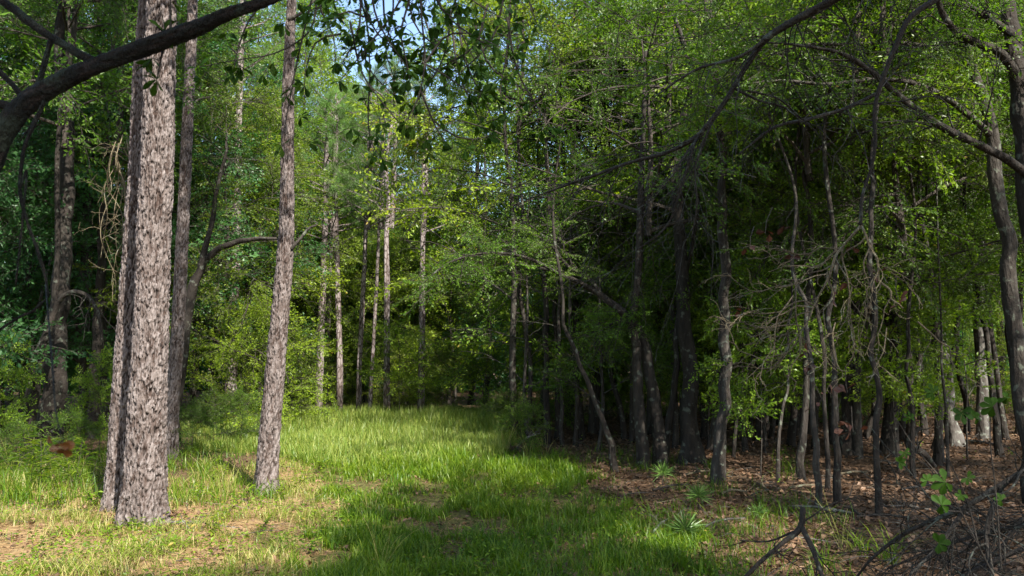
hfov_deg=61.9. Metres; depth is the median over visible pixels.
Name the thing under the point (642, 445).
hardwood tree
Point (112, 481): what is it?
pine tree
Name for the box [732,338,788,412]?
shrub
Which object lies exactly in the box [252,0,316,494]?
pine tree
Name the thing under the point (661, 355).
broadleaf tree
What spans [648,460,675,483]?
pine seedling
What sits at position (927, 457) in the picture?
fallen branch
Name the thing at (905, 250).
hardwood tree
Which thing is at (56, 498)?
weed
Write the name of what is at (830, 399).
broadleaf tree
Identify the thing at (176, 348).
pine tree
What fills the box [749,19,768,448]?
hardwood tree
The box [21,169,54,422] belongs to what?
hardwood tree
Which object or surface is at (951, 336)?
broadleaf tree
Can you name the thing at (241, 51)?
pine tree
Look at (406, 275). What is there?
broadleaf tree
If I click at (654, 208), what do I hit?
broadleaf tree
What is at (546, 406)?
hardwood tree
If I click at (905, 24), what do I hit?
dead branch
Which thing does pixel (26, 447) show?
cane plant
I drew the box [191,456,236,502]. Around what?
dry stalks
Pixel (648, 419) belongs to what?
broadleaf tree
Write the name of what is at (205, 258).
hardwood tree
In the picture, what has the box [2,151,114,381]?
broadleaf tree
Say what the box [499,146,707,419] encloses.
broadleaf tree
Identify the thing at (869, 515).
fallen stick
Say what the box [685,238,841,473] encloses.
sapling
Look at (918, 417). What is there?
broadleaf tree
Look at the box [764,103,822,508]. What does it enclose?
hardwood tree
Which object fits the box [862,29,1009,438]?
hardwood tree
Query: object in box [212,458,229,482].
weed
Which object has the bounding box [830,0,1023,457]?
hardwood tree
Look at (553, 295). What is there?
broadleaf tree
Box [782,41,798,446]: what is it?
hardwood tree
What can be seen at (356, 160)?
broadleaf tree
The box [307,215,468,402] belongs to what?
broadleaf tree
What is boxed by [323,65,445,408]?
pine tree
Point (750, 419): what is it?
hardwood tree
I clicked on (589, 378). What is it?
shrub
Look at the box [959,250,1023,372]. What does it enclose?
broadleaf tree
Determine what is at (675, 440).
broadleaf tree
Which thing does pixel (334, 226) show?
pine tree
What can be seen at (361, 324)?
pine tree
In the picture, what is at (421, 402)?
pine tree
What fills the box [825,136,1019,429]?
broadleaf tree
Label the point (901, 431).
hardwood tree
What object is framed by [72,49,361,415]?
broadleaf tree
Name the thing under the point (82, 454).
cane plant
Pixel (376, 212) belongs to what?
broadleaf tree
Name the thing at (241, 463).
dry stalks
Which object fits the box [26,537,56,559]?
weed
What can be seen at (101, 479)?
cane plant
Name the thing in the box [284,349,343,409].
shrub
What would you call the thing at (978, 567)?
fallen branch
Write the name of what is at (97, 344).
hardwood tree
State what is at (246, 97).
broadleaf tree
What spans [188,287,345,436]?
shrub
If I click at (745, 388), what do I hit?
shrub
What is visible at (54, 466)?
cane plant
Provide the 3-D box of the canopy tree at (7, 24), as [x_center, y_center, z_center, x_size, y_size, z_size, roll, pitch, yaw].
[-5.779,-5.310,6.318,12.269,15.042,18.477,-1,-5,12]
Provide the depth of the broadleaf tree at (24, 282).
19.82 m
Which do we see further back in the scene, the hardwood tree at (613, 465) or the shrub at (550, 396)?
the shrub at (550, 396)
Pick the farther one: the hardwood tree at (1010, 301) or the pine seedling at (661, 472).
the pine seedling at (661, 472)
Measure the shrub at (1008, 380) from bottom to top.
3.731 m
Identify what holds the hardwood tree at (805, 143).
on the ground at (318, 555)
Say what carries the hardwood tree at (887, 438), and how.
on the ground at (318, 555)
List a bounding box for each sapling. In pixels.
[0,329,47,439]
[60,342,112,457]
[352,306,444,411]
[481,259,604,384]
[628,231,776,443]
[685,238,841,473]
[690,225,830,453]
[737,221,910,408]
[811,213,967,470]
[864,204,1023,459]
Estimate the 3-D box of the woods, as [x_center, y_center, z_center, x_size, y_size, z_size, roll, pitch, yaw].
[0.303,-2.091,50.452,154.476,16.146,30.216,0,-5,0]
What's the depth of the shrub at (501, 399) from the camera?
16.32 m
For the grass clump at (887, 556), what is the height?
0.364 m
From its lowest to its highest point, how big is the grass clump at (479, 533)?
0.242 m
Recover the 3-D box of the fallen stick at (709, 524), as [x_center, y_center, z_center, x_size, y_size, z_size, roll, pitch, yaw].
[2.009,2.291,8.167,0.578,0.192,0.527,0,-5,0]
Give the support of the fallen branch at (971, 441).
on the ground at (318, 555)
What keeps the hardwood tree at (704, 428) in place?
on the ground at (318, 555)
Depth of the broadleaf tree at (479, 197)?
18.74 m
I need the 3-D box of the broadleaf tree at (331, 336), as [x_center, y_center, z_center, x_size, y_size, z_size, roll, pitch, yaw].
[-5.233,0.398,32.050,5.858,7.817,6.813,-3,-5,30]
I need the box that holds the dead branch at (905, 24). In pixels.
[699,0,981,439]
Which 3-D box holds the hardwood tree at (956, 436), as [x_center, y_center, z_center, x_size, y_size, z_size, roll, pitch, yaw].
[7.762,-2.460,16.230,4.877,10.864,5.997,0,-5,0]
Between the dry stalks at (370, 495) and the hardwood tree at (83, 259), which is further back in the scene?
the hardwood tree at (83, 259)
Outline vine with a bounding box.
[75,134,128,308]
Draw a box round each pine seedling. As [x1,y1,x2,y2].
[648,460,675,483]
[662,509,705,539]
[682,481,715,508]
[745,503,768,521]
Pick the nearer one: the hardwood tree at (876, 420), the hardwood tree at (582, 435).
the hardwood tree at (876, 420)
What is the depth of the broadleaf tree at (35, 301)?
18.53 m
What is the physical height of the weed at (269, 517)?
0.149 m
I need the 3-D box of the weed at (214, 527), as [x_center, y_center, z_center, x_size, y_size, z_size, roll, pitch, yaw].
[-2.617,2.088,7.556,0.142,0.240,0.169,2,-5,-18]
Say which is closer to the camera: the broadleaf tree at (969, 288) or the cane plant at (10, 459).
the cane plant at (10, 459)
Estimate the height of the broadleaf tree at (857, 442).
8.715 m
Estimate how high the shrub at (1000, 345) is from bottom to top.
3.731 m
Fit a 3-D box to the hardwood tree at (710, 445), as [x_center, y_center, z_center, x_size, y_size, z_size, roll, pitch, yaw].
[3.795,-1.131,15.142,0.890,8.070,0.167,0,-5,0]
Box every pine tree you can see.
[99,0,146,511]
[112,0,176,529]
[167,0,210,459]
[200,0,314,414]
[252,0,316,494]
[258,75,372,408]
[294,83,377,409]
[297,86,376,407]
[320,62,416,410]
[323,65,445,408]
[342,47,456,412]
[368,61,470,409]
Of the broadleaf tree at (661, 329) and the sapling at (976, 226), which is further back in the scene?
the broadleaf tree at (661, 329)
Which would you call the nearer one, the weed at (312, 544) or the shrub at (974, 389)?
the weed at (312, 544)
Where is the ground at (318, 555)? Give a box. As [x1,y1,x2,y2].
[0,366,1023,575]
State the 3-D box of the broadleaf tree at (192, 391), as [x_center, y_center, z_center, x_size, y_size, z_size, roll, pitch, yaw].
[-7.972,-1.783,21.258,7.084,10.347,7.252,1,-5,-15]
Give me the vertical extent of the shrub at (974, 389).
4.104 m
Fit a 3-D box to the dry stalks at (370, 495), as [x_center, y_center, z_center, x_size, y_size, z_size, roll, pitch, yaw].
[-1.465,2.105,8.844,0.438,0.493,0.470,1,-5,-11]
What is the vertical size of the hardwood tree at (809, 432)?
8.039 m
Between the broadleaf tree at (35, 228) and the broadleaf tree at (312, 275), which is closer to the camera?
the broadleaf tree at (35, 228)
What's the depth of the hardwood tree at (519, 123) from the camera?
16.55 m
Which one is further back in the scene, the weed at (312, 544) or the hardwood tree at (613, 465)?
the hardwood tree at (613, 465)
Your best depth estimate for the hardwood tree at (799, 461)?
11.24 m
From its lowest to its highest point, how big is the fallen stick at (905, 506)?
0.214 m
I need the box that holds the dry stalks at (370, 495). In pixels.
[357,466,386,507]
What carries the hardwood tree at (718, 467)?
on the ground at (318, 555)
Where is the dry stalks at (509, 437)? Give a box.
[500,415,521,452]
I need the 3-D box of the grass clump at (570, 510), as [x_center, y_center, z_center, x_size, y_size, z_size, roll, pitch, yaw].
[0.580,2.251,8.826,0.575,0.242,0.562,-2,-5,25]
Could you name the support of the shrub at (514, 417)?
on the ground at (318, 555)
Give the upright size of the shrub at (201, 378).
3.358 m
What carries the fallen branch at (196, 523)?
on the ground at (318, 555)
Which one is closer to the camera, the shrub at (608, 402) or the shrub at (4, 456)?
the shrub at (4, 456)
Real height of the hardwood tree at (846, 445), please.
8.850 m
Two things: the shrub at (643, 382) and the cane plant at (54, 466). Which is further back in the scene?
the shrub at (643, 382)
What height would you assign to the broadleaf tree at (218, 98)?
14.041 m
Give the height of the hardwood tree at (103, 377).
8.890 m
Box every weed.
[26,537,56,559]
[47,484,65,507]
[77,491,102,505]
[103,523,114,542]
[119,516,144,526]
[189,483,211,501]
[208,510,224,533]
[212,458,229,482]
[222,498,236,512]
[237,484,255,501]
[256,515,272,530]
[272,478,285,499]
[292,470,306,488]
[295,536,323,552]
[303,459,330,472]
[341,484,354,492]
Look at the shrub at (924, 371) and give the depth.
25.04 m
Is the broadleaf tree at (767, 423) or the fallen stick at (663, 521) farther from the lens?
the broadleaf tree at (767, 423)
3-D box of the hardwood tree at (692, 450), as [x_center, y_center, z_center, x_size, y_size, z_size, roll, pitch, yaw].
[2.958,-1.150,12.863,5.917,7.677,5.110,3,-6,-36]
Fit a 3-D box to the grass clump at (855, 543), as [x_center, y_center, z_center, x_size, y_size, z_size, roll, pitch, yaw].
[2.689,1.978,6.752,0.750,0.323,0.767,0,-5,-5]
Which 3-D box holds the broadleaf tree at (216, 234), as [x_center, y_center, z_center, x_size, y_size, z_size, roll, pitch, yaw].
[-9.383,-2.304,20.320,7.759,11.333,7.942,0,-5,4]
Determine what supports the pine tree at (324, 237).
on the ground at (318, 555)
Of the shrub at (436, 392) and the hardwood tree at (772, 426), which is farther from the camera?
the shrub at (436, 392)
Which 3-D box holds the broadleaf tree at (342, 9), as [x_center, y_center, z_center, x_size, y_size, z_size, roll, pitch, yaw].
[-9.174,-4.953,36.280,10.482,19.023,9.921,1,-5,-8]
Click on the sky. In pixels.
(388, 3)
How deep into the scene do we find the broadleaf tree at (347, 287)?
29.98 m
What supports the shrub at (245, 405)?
on the ground at (318, 555)
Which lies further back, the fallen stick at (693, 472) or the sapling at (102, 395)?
the sapling at (102, 395)
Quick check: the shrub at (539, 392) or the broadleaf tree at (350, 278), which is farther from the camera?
the broadleaf tree at (350, 278)
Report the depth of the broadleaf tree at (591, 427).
18.04 m
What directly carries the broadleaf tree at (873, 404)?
on the ground at (318, 555)
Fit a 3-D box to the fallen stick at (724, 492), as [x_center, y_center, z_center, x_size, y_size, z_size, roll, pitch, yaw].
[2.660,2.340,10.113,0.470,0.185,0.211,1,-5,-8]
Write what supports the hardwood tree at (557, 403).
on the ground at (318, 555)
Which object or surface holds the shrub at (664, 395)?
on the ground at (318, 555)
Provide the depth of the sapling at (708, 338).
13.84 m
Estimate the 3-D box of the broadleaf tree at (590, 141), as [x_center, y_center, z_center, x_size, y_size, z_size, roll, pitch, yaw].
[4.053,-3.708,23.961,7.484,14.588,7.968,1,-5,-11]
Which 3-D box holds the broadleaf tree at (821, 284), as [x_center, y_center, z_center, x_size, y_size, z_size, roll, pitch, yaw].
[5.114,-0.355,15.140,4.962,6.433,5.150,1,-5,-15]
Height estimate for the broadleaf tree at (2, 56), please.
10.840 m
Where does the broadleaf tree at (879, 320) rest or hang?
on the ground at (318, 555)
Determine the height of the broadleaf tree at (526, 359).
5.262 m
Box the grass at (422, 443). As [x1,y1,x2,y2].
[0,402,1014,575]
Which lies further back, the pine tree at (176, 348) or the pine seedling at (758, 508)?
the pine tree at (176, 348)
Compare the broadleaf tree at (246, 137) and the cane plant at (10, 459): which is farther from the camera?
the broadleaf tree at (246, 137)
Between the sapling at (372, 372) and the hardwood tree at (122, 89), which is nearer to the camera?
the hardwood tree at (122, 89)
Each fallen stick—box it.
[647,513,667,533]
[652,478,689,492]
[684,457,709,475]
[696,515,744,527]
[720,480,758,494]
[755,472,768,491]
[787,489,851,513]
[788,469,831,491]
[841,468,870,474]
[844,490,865,519]
[848,491,918,519]
[882,501,931,510]
[900,476,959,490]
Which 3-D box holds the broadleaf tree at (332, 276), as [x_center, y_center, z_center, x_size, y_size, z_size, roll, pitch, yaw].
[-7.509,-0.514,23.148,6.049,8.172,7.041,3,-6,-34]
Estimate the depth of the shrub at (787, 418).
21.82 m
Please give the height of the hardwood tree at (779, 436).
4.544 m
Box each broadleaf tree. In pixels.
[0,0,128,359]
[0,0,192,428]
[0,0,276,429]
[0,5,261,423]
[0,16,259,432]
[0,52,189,418]
[0,63,79,407]
[0,94,280,369]
[0,145,97,373]
[1,3,116,412]
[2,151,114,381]
[15,10,268,313]
[40,13,337,424]
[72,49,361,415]
[103,0,343,411]
[168,6,308,361]
[168,115,349,408]
[170,74,403,404]
[171,0,304,396]
[171,0,363,392]
[204,152,390,400]
[215,23,374,326]
[216,0,413,395]
[224,28,419,396]
[242,153,350,400]
[263,226,411,400]
[268,67,429,398]
[272,157,404,382]
[291,218,440,387]
[297,197,415,401]
[302,82,470,403]
[303,235,444,404]
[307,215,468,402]
[329,80,489,320]
[329,226,480,405]
[332,184,499,403]
[344,0,716,442]
[348,144,527,404]
[349,0,554,404]
[351,92,595,409]
[376,202,533,407]
[401,190,522,395]
[402,88,646,429]
[404,0,624,408]
[419,0,634,421]
[429,129,713,447]
[441,178,629,444]
[445,167,650,376]
[455,0,709,433]
[472,0,782,443]
[489,143,634,407]
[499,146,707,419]
[499,174,715,452]
[501,0,907,442]
[518,0,696,332]
[523,0,815,432]
[529,84,663,391]
[551,188,779,375]
[560,29,841,448]
[561,145,777,416]
[570,2,848,403]
[589,0,976,441]
[615,85,889,451]
[617,22,994,444]
[621,208,846,391]
[656,149,948,430]
[661,204,862,432]
[666,0,1023,458]
[688,125,944,448]
[703,9,1023,443]
[706,0,1023,465]
[711,287,887,420]
[765,222,933,367]
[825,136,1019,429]
[836,163,1006,419]
[839,143,1023,434]
[840,20,1023,353]
[880,296,973,355]
[884,169,1023,320]
[890,156,1023,410]
[908,27,1023,266]
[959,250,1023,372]
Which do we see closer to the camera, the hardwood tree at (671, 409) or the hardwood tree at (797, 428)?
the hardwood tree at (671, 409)
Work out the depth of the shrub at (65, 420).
12.81 m
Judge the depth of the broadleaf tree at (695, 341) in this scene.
16.35 m
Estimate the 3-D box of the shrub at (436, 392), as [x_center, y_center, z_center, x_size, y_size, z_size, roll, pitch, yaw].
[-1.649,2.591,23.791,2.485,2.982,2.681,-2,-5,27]
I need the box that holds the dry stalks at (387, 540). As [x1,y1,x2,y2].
[357,508,420,565]
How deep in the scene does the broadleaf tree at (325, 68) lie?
30.29 m
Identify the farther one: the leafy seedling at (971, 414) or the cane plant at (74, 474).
the cane plant at (74, 474)
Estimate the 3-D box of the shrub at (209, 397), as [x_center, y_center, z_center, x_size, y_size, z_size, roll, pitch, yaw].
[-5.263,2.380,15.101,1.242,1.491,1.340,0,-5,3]
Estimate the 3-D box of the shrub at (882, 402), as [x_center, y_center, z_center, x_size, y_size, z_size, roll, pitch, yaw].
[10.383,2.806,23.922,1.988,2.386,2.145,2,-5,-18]
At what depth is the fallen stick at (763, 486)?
10.37 m
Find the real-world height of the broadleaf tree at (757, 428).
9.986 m
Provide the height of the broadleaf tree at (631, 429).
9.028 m
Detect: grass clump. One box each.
[369,514,416,534]
[456,520,502,544]
[547,499,578,516]
[610,513,647,533]
[795,535,859,571]
[813,522,889,557]
[828,518,927,566]
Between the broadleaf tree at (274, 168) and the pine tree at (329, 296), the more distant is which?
the pine tree at (329, 296)
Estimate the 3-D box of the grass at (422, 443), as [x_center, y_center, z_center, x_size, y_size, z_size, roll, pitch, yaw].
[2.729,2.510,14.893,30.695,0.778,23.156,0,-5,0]
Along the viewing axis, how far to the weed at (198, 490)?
9.54 m
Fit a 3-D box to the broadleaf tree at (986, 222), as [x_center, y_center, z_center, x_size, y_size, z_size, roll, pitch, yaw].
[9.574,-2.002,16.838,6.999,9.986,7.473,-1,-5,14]
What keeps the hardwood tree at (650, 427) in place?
on the ground at (318, 555)
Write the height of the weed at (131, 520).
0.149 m
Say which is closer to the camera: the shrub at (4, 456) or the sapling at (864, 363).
the shrub at (4, 456)
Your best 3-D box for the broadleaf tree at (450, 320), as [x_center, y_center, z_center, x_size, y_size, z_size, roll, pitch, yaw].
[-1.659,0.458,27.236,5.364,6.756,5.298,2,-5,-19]
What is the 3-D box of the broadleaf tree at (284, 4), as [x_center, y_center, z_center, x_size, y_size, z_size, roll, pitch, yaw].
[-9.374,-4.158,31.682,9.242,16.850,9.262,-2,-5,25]
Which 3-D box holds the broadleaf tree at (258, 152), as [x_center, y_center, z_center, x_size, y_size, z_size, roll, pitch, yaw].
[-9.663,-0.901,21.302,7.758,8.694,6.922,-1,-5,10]
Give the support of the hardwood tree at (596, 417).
on the ground at (318, 555)
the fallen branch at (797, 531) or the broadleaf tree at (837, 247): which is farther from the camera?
the broadleaf tree at (837, 247)
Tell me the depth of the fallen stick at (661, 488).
10.36 m
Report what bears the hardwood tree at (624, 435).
on the ground at (318, 555)
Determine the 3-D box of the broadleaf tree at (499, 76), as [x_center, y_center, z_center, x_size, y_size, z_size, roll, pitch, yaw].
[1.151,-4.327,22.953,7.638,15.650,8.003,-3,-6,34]
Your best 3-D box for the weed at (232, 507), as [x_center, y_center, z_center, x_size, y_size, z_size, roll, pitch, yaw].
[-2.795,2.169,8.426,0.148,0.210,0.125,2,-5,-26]
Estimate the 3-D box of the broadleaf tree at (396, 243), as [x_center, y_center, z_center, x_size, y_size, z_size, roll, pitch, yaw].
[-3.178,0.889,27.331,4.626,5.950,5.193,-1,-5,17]
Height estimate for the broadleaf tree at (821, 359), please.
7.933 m
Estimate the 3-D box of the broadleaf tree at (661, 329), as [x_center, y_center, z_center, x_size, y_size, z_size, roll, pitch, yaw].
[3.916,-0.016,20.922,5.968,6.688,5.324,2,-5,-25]
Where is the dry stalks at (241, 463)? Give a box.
[229,449,256,480]
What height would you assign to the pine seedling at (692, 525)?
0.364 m
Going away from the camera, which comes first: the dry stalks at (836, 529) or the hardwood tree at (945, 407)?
the dry stalks at (836, 529)
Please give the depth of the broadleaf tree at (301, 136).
25.40 m
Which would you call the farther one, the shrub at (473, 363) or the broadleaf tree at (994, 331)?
the broadleaf tree at (994, 331)
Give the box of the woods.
[3,83,1023,393]
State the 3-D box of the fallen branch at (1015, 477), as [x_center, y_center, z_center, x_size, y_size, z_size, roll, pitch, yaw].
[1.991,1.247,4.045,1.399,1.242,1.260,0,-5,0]
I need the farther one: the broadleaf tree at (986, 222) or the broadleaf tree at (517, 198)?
the broadleaf tree at (517, 198)
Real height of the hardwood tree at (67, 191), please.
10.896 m
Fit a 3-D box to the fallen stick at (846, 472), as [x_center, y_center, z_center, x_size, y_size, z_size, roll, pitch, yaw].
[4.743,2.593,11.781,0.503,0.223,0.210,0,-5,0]
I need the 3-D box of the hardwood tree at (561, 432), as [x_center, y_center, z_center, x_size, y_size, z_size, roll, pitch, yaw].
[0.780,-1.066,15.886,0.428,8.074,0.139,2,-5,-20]
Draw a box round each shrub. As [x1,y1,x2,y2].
[0,413,52,471]
[0,445,12,458]
[33,401,107,463]
[172,395,230,456]
[180,382,251,450]
[185,294,303,428]
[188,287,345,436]
[211,381,262,442]
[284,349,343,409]
[293,337,378,407]
[325,347,390,405]
[355,340,432,407]
[378,323,456,407]
[408,330,495,412]
[441,331,534,415]
[476,381,540,438]
[493,340,590,429]
[494,393,553,452]
[506,317,629,414]
[519,335,608,424]
[573,348,643,419]
[587,320,679,410]
[599,341,668,415]
[626,322,737,413]
[678,346,784,410]
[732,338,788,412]
[768,370,826,423]
[784,302,888,416]
[814,344,885,423]
[837,296,968,408]
[861,375,906,413]
[900,347,973,416]
[903,311,995,407]
[923,329,1012,414]
[961,303,1023,412]
[997,321,1023,395]
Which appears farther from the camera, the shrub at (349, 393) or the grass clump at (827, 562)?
the shrub at (349, 393)
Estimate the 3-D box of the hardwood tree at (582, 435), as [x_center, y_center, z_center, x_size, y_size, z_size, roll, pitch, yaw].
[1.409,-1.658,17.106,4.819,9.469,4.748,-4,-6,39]
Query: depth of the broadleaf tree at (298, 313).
28.80 m
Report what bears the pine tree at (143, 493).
on the ground at (318, 555)
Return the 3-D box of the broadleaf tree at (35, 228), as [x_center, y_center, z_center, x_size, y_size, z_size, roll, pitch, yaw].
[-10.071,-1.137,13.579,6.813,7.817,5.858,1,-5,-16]
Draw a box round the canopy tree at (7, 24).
[0,0,24,42]
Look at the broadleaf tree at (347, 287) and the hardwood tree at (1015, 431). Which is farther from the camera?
the broadleaf tree at (347, 287)
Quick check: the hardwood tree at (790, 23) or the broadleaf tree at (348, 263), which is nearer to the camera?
the hardwood tree at (790, 23)
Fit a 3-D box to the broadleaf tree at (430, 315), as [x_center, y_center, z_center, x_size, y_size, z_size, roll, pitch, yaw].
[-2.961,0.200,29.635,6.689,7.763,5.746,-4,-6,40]
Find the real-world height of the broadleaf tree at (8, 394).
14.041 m
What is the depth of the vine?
9.70 m
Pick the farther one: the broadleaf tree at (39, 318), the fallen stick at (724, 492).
the broadleaf tree at (39, 318)
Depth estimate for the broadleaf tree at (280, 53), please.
25.76 m
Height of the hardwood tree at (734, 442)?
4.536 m
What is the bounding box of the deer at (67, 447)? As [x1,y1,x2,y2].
[47,436,74,457]
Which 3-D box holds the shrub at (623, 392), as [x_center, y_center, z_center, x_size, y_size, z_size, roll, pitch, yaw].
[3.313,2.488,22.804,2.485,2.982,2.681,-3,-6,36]
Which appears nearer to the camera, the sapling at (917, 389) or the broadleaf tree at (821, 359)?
the sapling at (917, 389)
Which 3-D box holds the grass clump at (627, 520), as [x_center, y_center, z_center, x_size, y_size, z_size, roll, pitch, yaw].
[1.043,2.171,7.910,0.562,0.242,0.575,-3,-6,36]
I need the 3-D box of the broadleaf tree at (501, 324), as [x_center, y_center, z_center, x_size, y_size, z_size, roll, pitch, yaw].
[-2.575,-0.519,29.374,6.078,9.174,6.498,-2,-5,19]
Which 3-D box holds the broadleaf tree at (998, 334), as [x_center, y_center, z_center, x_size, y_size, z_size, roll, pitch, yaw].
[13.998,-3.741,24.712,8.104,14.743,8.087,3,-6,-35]
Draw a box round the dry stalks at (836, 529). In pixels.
[811,490,851,553]
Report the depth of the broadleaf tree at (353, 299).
27.42 m
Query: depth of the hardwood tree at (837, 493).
9.39 m
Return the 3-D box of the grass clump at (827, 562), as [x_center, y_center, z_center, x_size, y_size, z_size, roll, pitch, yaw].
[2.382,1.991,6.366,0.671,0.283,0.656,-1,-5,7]
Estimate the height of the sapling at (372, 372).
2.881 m
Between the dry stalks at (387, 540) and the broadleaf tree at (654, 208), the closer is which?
the dry stalks at (387, 540)
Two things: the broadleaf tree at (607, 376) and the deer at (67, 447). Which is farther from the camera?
the broadleaf tree at (607, 376)
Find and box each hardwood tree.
[0,0,225,460]
[0,0,252,456]
[0,0,286,438]
[0,28,220,433]
[1,0,247,415]
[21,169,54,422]
[175,120,276,449]
[371,0,656,439]
[391,171,668,469]
[409,0,1023,363]
[423,0,682,440]
[457,0,696,440]
[470,0,710,439]
[489,0,856,464]
[517,0,849,470]
[536,0,927,484]
[542,36,557,444]
[544,24,565,446]
[552,123,618,472]
[594,130,601,434]
[611,0,744,438]
[612,0,1010,479]
[618,3,954,438]
[647,189,670,436]
[665,0,1023,478]
[665,90,699,461]
[668,1,1023,504]
[670,0,991,491]
[673,0,1023,505]
[678,0,1023,242]
[686,0,998,512]
[695,1,907,437]
[703,0,1023,458]
[706,4,744,449]
[707,166,802,437]
[731,187,781,458]
[741,0,1023,457]
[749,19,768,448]
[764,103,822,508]
[776,146,794,480]
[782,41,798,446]
[807,254,845,435]
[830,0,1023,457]
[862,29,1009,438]
[883,221,905,440]
[908,21,1020,436]
[925,0,1023,446]
[931,159,962,449]
[936,172,949,477]
[941,138,1012,434]
[965,72,998,440]
[975,114,1009,439]
[1004,91,1018,436]
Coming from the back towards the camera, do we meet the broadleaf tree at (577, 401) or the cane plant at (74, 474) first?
the broadleaf tree at (577, 401)
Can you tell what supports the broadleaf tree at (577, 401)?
on the ground at (318, 555)
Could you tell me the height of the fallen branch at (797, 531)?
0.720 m
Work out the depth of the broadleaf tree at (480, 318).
20.25 m
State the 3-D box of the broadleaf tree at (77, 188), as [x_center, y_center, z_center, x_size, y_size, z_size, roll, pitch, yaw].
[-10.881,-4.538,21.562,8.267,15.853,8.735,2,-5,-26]
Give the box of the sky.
[6,0,971,352]
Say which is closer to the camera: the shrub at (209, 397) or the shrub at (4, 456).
the shrub at (4, 456)
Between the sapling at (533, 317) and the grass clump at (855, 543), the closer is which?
the grass clump at (855, 543)
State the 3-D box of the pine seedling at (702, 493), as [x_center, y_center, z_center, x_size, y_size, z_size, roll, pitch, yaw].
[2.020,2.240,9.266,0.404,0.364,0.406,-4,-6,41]
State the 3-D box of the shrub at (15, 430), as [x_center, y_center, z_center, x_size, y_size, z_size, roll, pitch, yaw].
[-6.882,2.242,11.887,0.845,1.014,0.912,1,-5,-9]
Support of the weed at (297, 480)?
on the ground at (318, 555)
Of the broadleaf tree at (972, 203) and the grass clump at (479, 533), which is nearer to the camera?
the grass clump at (479, 533)
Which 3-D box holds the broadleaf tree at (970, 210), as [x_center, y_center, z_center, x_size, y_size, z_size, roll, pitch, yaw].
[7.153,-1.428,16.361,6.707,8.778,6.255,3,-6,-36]
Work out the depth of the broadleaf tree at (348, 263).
27.40 m
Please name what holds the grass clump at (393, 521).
on the ground at (318, 555)
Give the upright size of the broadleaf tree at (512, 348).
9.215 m
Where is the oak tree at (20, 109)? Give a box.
[0,0,562,433]
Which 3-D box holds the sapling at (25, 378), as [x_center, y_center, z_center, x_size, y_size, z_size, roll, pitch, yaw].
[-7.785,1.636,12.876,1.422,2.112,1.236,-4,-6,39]
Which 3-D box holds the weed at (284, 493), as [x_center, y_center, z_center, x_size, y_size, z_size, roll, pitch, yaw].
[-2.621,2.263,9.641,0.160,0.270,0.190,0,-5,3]
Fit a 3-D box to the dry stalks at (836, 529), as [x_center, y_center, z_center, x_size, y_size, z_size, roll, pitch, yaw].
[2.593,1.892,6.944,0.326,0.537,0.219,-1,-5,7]
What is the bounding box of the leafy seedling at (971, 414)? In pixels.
[895,383,1009,575]
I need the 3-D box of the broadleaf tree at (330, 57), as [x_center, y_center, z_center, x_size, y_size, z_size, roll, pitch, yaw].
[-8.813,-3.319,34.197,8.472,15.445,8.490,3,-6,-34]
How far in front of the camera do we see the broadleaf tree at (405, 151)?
32.94 m
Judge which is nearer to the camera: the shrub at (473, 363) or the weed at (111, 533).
the weed at (111, 533)
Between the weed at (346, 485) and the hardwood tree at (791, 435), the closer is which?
the weed at (346, 485)
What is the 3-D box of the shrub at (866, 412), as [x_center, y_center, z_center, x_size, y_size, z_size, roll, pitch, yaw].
[8.506,2.012,22.995,3.352,3.731,3.609,3,-5,-28]
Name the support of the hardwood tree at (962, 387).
on the ground at (318, 555)
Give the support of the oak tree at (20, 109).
on the ground at (318, 555)
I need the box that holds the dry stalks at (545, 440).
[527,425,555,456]
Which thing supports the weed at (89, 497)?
on the ground at (318, 555)
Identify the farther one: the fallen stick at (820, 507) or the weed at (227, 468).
the weed at (227, 468)
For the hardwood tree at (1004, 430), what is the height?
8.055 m
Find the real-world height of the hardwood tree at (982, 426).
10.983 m
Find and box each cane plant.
[0,437,55,475]
[2,425,60,468]
[11,427,74,487]
[29,437,88,480]
[38,436,94,469]
[45,436,103,488]
[65,448,106,493]
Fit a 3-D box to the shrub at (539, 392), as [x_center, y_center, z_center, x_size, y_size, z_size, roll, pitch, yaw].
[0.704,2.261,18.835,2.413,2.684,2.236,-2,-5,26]
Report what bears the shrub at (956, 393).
on the ground at (318, 555)
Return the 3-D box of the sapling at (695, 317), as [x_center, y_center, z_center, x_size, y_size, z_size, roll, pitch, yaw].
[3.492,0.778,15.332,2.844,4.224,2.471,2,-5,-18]
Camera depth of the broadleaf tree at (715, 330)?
17.30 m
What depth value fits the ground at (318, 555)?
9.72 m
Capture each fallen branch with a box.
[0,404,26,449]
[168,520,239,527]
[509,423,548,451]
[685,481,859,575]
[756,423,1023,575]
[842,422,1023,575]
[905,426,936,467]
[965,433,1003,445]

